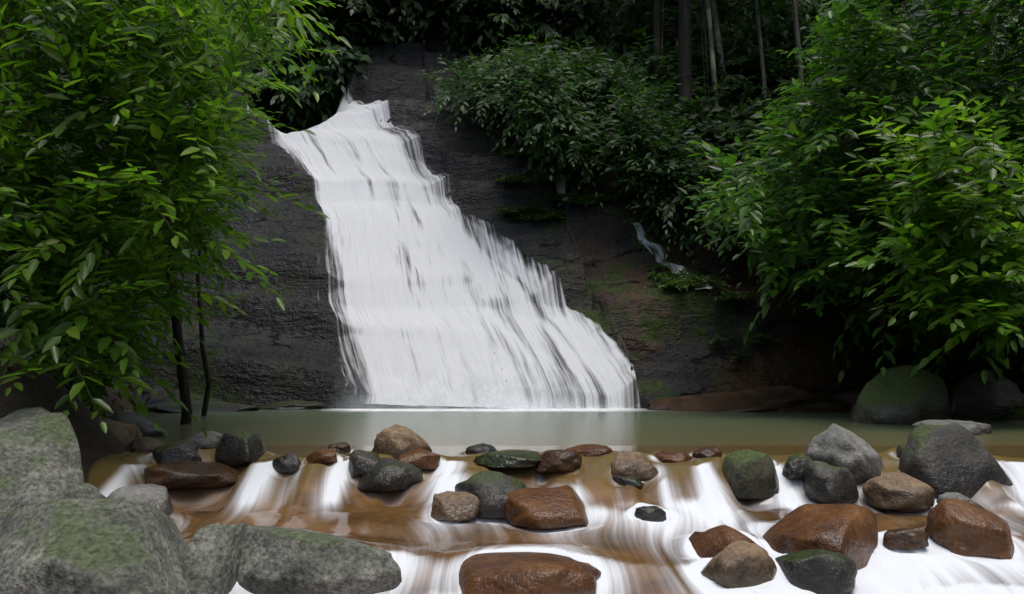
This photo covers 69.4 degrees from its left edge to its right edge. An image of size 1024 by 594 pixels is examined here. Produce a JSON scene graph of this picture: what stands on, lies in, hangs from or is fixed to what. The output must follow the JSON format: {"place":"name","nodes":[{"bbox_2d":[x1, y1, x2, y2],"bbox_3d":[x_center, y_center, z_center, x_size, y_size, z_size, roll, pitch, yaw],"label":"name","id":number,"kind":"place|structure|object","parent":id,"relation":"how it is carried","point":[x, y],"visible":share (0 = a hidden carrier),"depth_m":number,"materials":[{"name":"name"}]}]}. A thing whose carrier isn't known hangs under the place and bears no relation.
{"place":"outdoors","nodes":[
{"label":"outdoors","id":0,"kind":"place"},
{"bbox_2d":[0,0,1023,482],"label":"terrain","id":1,"kind":"structure","parent":0,"point":[96,442],"depth_m":5.54,"materials":[{"name":"soil"}]},
{"bbox_2d":[0,407,83,512],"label":"boulder","id":2,"kind":"object","parent":1,"relation":"on","point":[39,442],"visible":0.45,"depth_m":4.38,"materials":[{"name":"grey stone"}]},
{"bbox_2d":[2,477,106,511],"bbox_3d":[-2.487,1.216,3.944,0.567,0.519,0.755,0,-6,0],"label":"rock slab","id":3,"kind":"object","parent":1,"relation":"on","point":[33,490],"visible":0.27,"depth_m":3.87,"materials":[{"name":"grey stone"}]},
{"bbox_2d":[0,499,190,593],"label":"rock","id":4,"kind":"object","parent":1,"relation":"on","point":[91,546],"visible":0.97,"depth_m":3.25,"materials":[{"name":"grey stone"}]},
{"bbox_2d":[101,418,141,449],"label":"boulder","id":5,"kind":"object","parent":1,"relation":"on","point":[126,434],"visible":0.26,"depth_m":5.96,"materials":[{"name":"brown stone"}]},
{"bbox_2d":[130,437,166,451],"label":"boulder","id":6,"kind":"object","parent":1,"relation":"on","point":[144,444],"visible":0.45,"depth_m":5.78,"materials":[{"name":"brown stone"}]},
{"bbox_2d":[0,0,351,441],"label":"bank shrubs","id":7,"kind":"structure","parent":1,"relation":"on","point":[110,236],"depth_m":6.05,"materials":[{"name":"green plant"}]},
{"bbox_2d":[182,522,248,593],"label":"rock","id":8,"kind":"object","parent":1,"relation":"on","point":[211,564],"visible":0.81,"depth_m":3.61,"materials":[{"name":"grey stone"}]},
{"bbox_2d":[220,0,717,132],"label":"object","id":9,"kind":"object","parent":1,"relation":"on","point":[352,22],"visible":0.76,"depth_m":21.57,"materials":[{"name":"green plant"}]},
{"bbox_2d":[82,0,968,408],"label":"cliff rock","id":10,"kind":"object","parent":1,"relation":"on","point":[266,350],"visible":0.27,"depth_m":15.61,"materials":[{"name":"grey stone"}]},
{"bbox_2d":[247,95,635,408],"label":"waterfall water","id":11,"kind":"structure","parent":10,"relation":"on","point":[429,342],"depth_m":15.46,"materials":[{"name":"liquid"}]},
{"bbox_2d":[528,141,580,203],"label":"cascade","id":12,"kind":"object","parent":10,"relation":"on","point":[560,187],"visible":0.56,"depth_m":17.55,"materials":[{"name":"liquid"}]},
{"bbox_2d":[417,25,786,285],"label":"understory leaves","id":13,"kind":"object","parent":10,"relation":"on","point":[602,101],"visible":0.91,"depth_m":16.57,"materials":[{"name":"green plant"}]},
{"bbox_2d":[633,222,711,288],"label":"cascade","id":14,"kind":"object","parent":10,"relation":"on","point":[640,233],"visible":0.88,"depth_m":16.35,"materials":[{"name":"liquid"}]},
{"bbox_2d":[488,109,875,390],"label":"moss patches","id":15,"kind":"object","parent":10,"relation":"on","point":[681,281],"visible":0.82,"depth_m":16.61,"materials":[{"name":"green plant"}]},
{"bbox_2d":[691,0,932,128],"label":"pale tree","id":16,"kind":"object","parent":10,"relation":"on","point":[766,18],"depth_m":19.95,"materials":[{"name":"green plant"}]},
{"bbox_2d":[88,446,1023,593],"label":"stream rapids","id":17,"kind":"object","parent":1,"relation":"on","point":[619,545],"depth_m":4.75,"materials":[{"name":"white liquid"}]},
{"bbox_2d":[106,484,173,515],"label":"flat rock","id":18,"kind":"object","parent":17,"relation":"on","point":[157,496],"visible":0.52,"depth_m":4.50,"materials":[{"name":"grey stone"}]},
{"bbox_2d":[152,440,201,464],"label":"boulder","id":19,"kind":"object","parent":17,"relation":"in","point":[183,450],"visible":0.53,"depth_m":5.44,"materials":[{"name":"grey stone"}]},
{"bbox_2d":[144,461,240,489],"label":"boulder","id":20,"kind":"object","parent":17,"relation":"in","point":[179,475],"visible":0.86,"depth_m":5.21,"materials":[{"name":"brown stone"}]},
{"bbox_2d":[186,431,222,448],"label":"boulder","id":21,"kind":"object","parent":17,"relation":"on","point":[201,440],"visible":0.45,"depth_m":6.27,"materials":[{"name":"grey stone"}]},
{"bbox_2d":[215,428,264,466],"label":"boulder","id":22,"kind":"object","parent":17,"relation":"in","point":[237,447],"visible":0.84,"depth_m":5.54,"materials":[{"name":"grey stone"}]},
{"bbox_2d":[272,453,300,473],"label":"boulder","id":23,"kind":"object","parent":17,"relation":"on","point":[290,463],"visible":0.95,"depth_m":5.37,"materials":[{"name":"grey stone"}]},
{"bbox_2d":[237,526,401,593],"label":"long rock","id":24,"kind":"object","parent":17,"relation":"in","point":[279,560],"visible":0.81,"depth_m":3.70,"materials":[{"name":"grey stone"}]},
{"bbox_2d":[306,448,337,463],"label":"rock","id":25,"kind":"object","parent":17,"relation":"in","point":[323,456],"visible":0.9,"depth_m":5.46,"materials":[{"name":"brown stone"}]},
{"bbox_2d":[328,442,350,452],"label":"rock","id":26,"kind":"object","parent":17,"relation":"on","point":[342,447],"visible":0.62,"depth_m":5.97,"materials":[{"name":"brown stone"}]},
{"bbox_2d":[349,450,379,477],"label":"boulder","id":27,"kind":"object","parent":17,"relation":"in","point":[362,462],"visible":0.67,"depth_m":5.32,"materials":[{"name":"grey stone"}]},
{"bbox_2d":[357,458,422,492],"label":"boulder","id":28,"kind":"object","parent":17,"relation":"in","point":[384,475],"visible":0.91,"depth_m":5.17,"materials":[{"name":"grey stone"}]},
{"bbox_2d":[371,424,431,458],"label":"boulder","id":29,"kind":"object","parent":17,"relation":"in","point":[395,441],"visible":0.53,"depth_m":5.58,"materials":[{"name":"brown stone"}]},
{"bbox_2d":[396,448,439,468],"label":"boulder","id":30,"kind":"object","parent":17,"relation":"in","point":[421,458],"visible":0.71,"depth_m":5.41,"materials":[{"name":"brown stone"}]},
{"bbox_2d":[431,491,479,521],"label":"boulder","id":31,"kind":"object","parent":17,"relation":"on","point":[461,506],"visible":0.98,"depth_m":4.81,"materials":[{"name":"brown stone"}]},
{"bbox_2d":[465,443,495,454],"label":"rock","id":32,"kind":"object","parent":17,"relation":"on","point":[480,448],"visible":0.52,"depth_m":5.80,"materials":[{"name":"grey stone"}]},
{"bbox_2d":[455,471,527,518],"bbox_3d":[-0.086,1.365,5.093,0.511,0.306,0.566,5,-8,-38],"label":"boulder","id":33,"kind":"object","parent":17,"relation":"in","point":[490,490],"visible":0.54,"depth_m":4.94,"materials":[{"name":"grey stone"}]},
{"bbox_2d":[473,450,541,467],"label":"boulder","id":34,"kind":"object","parent":17,"relation":"on","point":[513,459],"visible":0.9,"depth_m":5.43,"materials":[{"name":"green stone"}]},
{"bbox_2d":[459,552,600,593],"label":"boulder","id":35,"kind":"object","parent":17,"relation":"in","point":[516,573],"visible":0.93,"depth_m":3.62,"materials":[{"name":"brown stone"}]},
{"bbox_2d":[503,485,588,530],"bbox_3d":[0.202,1.385,4.867,0.608,0.263,0.581,0,-6,0],"label":"boulder","id":36,"kind":"object","parent":17,"relation":"in","point":[548,509],"visible":0.93,"depth_m":4.70,"materials":[{"name":"brown stone"}]},
{"bbox_2d":[536,449,581,472],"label":"boulder","id":37,"kind":"object","parent":17,"relation":"on","point":[558,461],"visible":0.98,"depth_m":5.37,"materials":[{"name":"brown stone"}]},
{"bbox_2d":[565,444,612,455],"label":"boulder","id":38,"kind":"object","parent":17,"relation":"on","point":[590,450],"visible":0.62,"depth_m":5.78,"materials":[{"name":"brown stone"}]},
{"bbox_2d":[612,475,643,488],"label":"rock","id":39,"kind":"object","parent":17,"relation":"in","point":[634,481],"visible":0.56,"depth_m":5.16,"materials":[{"name":"grey stone"}]},
{"bbox_2d":[611,451,658,480],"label":"boulder","id":40,"kind":"object","parent":17,"relation":"in","point":[636,464],"visible":0.72,"depth_m":5.27,"materials":[{"name":"brown stone"}]},
{"bbox_2d":[634,506,666,521],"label":"boulder","id":41,"kind":"object","parent":17,"relation":"on","point":[652,513],"visible":0.91,"depth_m":4.73,"materials":[{"name":"grey stone"}]},
{"bbox_2d":[654,449,691,462],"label":"boulder","id":42,"kind":"object","parent":17,"relation":"on","point":[668,456],"visible":0.74,"depth_m":5.48,"materials":[{"name":"brown stone"}]},
{"bbox_2d":[692,446,721,457],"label":"rock","id":43,"kind":"object","parent":17,"relation":"on","point":[709,451],"visible":0.81,"depth_m":5.64,"materials":[{"name":"brown stone"}]},
{"bbox_2d":[688,525,754,557],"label":"boulder","id":44,"kind":"object","parent":17,"relation":"in","point":[712,542],"visible":0.44,"depth_m":4.03,"materials":[{"name":"brown stone"}]},
{"bbox_2d":[701,541,776,588],"bbox_3d":[1.162,1.386,3.796,0.412,0.244,0.274,0,-6,0],"label":"boulder","id":45,"kind":"object","parent":17,"relation":"in","point":[739,564],"visible":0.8,"depth_m":3.71,"materials":[{"name":"brown stone"}]},
{"bbox_2d":[722,450,779,499],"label":"boulder","id":46,"kind":"object","parent":17,"relation":"in","point":[750,474],"visible":0.84,"depth_m":5.16,"materials":[{"name":"green stone"}]},
{"bbox_2d":[782,454,813,479],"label":"boulder","id":47,"kind":"object","parent":17,"relation":"on","point":[794,466],"visible":0.66,"depth_m":5.32,"materials":[{"name":"grey stone"}]},
{"bbox_2d":[775,549,857,593],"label":"boulder","id":48,"kind":"object","parent":17,"relation":"in","point":[820,571],"visible":0.84,"depth_m":3.68,"materials":[{"name":"grey stone"}]},
{"bbox_2d":[762,503,877,569],"bbox_3d":[1.720,1.368,4.242,0.728,0.342,0.614,6,-8,-43],"label":"boulder","id":49,"kind":"object","parent":17,"relation":"in","point":[849,530],"visible":0.7,"depth_m":4.05,"materials":[{"name":"brown stone"}]},
{"bbox_2d":[803,461,858,503],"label":"boulder","id":50,"kind":"object","parent":17,"relation":"on","point":[825,483],"visible":0.94,"depth_m":5.11,"materials":[{"name":"grey stone"}]},
{"bbox_2d":[805,423,883,483],"bbox_3d":[2.487,1.165,5.498,0.578,0.444,0.461,0,-6,0],"label":"boulder","id":51,"kind":"object","parent":17,"relation":"in","point":[859,458],"visible":0.58,"depth_m":5.39,"materials":[{"name":"grey stone"}]},
{"bbox_2d":[862,472,934,512],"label":"boulder","id":52,"kind":"object","parent":17,"relation":"in","point":[900,492],"visible":0.98,"depth_m":4.99,"materials":[{"name":"brown stone"}]},
{"bbox_2d":[896,444,906,457],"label":"rock","id":53,"kind":"object","parent":17,"relation":"in","point":[900,448],"visible":0.2,"depth_m":5.58,"materials":[{"name":"grey stone"}]},
{"bbox_2d":[883,528,928,550],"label":"boulder","id":54,"kind":"object","parent":17,"relation":"on","point":[907,539],"visible":0.98,"depth_m":4.20,"materials":[{"name":"brown stone"}]},
{"bbox_2d":[899,424,1012,498],"bbox_3d":[3.198,1.247,5.362,0.850,0.657,0.601,0,-6,0],"label":"boulder","id":55,"kind":"object","parent":17,"relation":"in","point":[945,458],"visible":0.56,"depth_m":5.19,"materials":[{"name":"grey stone"}]},
{"bbox_2d":[936,492,984,508],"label":"boulder","id":56,"kind":"object","parent":17,"relation":"on","point":[951,495],"visible":0.38,"depth_m":4.91,"materials":[{"name":"grey stone"}]},
{"bbox_2d":[924,499,1014,558],"bbox_3d":[2.657,1.348,4.300,0.423,0.329,0.450,5,-8,-41],"label":"boulder","id":57,"kind":"object","parent":17,"relation":"in","point":[961,527],"visible":0.78,"depth_m":4.17,"materials":[{"name":"brown stone"}]},
{"bbox_2d":[652,0,692,98],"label":"tree","id":58,"kind":"object","parent":1,"relation":"on","point":[657,25],"visible":0.14,"depth_m":19.91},
{"bbox_2d":[638,0,733,138],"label":"pale leaning tree","id":59,"kind":"object","parent":1,"relation":"on","point":[711,48],"depth_m":19.07,"materials":[{"name":"grey wood"}]},
{"bbox_2d":[677,0,709,137],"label":"tree trunk","id":60,"kind":"object","parent":1,"relation":"on","point":[684,49],"visible":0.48,"depth_m":18.83,"materials":[{"name":"wood"}]},
{"bbox_2d":[661,0,730,121],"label":"pale leaning tree","id":61,"kind":"object","parent":1,"relation":"on","point":[717,34],"visible":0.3,"depth_m":19.72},
{"bbox_2d":[594,10,874,242],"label":"ground cover leaves","id":62,"kind":"object","parent":1,"relation":"on","point":[744,90],"visible":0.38,"depth_m":19.24,"materials":[{"name":"green plant"}]},
{"bbox_2d":[633,0,864,87],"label":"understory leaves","id":63,"kind":"object","parent":1,"relation":"on","point":[719,3],"visible":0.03,"depth_m":22.64,"materials":[{"name":"green plant"}]},
{"bbox_2d":[647,386,851,411],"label":"slab","id":64,"kind":"structure","parent":1,"relation":"on","point":[779,399],"depth_m":12.55,"materials":[{"name":"brown stone"}]},
{"bbox_2d":[754,0,789,119],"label":"pale tree","id":65,"kind":"object","parent":1,"relation":"on","point":[763,75],"depth_m":19.30,"materials":[{"name":"grey wood"}]},
{"bbox_2d":[670,0,886,81],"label":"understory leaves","id":66,"kind":"object","parent":1,"relation":"on","point":[672,4],"visible":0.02,"depth_m":23.41,"materials":[{"name":"green plant"}]},
{"bbox_2d":[677,0,1023,381],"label":"shrubs","id":67,"kind":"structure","parent":1,"relation":"on","point":[893,55],"depth_m":11.47,"materials":[{"name":"green plant"}]},
{"bbox_2d":[832,386,954,410],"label":"slab","id":68,"kind":"structure","parent":1,"relation":"on","point":[851,396],"depth_m":12.49,"materials":[{"name":"stone"}]},
{"bbox_2d":[828,77,1023,383],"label":"shrubs","id":69,"kind":"object","parent":1,"relation":"on","point":[1010,308],"depth_m":8.82,"materials":[{"name":"green plant"}]},
{"bbox_2d":[97,408,1023,445],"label":"pool water","id":70,"kind":"structure","parent":0,"point":[514,427],"depth_m":8.74,"materials":[{"name":"green liquid"}]},
{"bbox_2d":[109,411,167,436],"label":"boulder","id":71,"kind":"object","parent":70,"relation":"in","point":[147,428],"visible":0.44,"depth_m":7.41,"materials":[{"name":"grey stone"}]},
{"bbox_2d":[146,401,258,412],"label":"shore rock","id":72,"kind":"object","parent":70,"relation":"in","point":[174,407],"visible":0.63,"depth_m":12.45,"materials":[{"name":"grey stone"}]},
{"bbox_2d":[258,400,329,409],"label":"shore rock","id":73,"kind":"object","parent":70,"relation":"in","point":[294,405],"visible":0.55,"depth_m":13.34,"materials":[{"name":"grey stone"}]},
{"bbox_2d":[411,405,430,408],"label":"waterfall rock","id":74,"kind":"object","parent":70,"relation":"on","point":[422,407],"visible":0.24,"depth_m":13.58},
{"bbox_2d":[850,365,950,424],"bbox_3d":[5.185,1.407,9.768,1.411,1.003,1.114,0,-6,0],"label":"boulder","id":75,"kind":"object","parent":70,"relation":"in","point":[899,395],"visible":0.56,"depth_m":9.39,"materials":[{"name":"green stone"}]},
{"bbox_2d":[912,420,991,434],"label":"rock","id":76,"kind":"object","parent":70,"relation":"on","point":[974,428],"visible":0.29,"depth_m":7.83,"materials":[{"name":"grey stone"}]},
{"bbox_2d":[949,370,1023,420],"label":"boulder","id":77,"kind":"object","parent":70,"relation":"in","point":[974,397],"visible":0.59,"depth_m":10.20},
{"bbox_2d":[748,114,979,274],"bbox_3d":[7.161,-2.029,14.489,4.552,3.478,4.564,0,-6,0],"label":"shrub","id":78,"kind":"object","parent":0,"point":[817,163],"depth_m":15.00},
{"bbox_2d":[960,1,981,118],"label":"tree","id":79,"kind":"object","parent":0,"point":[971,27],"depth_m":26.21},
{"bbox_2d":[931,356,1023,421],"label":"bank ferns","id":80,"kind":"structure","parent":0,"point":[953,367],"depth_m":12.78,"materials":[{"name":"green plant"}]}
]}

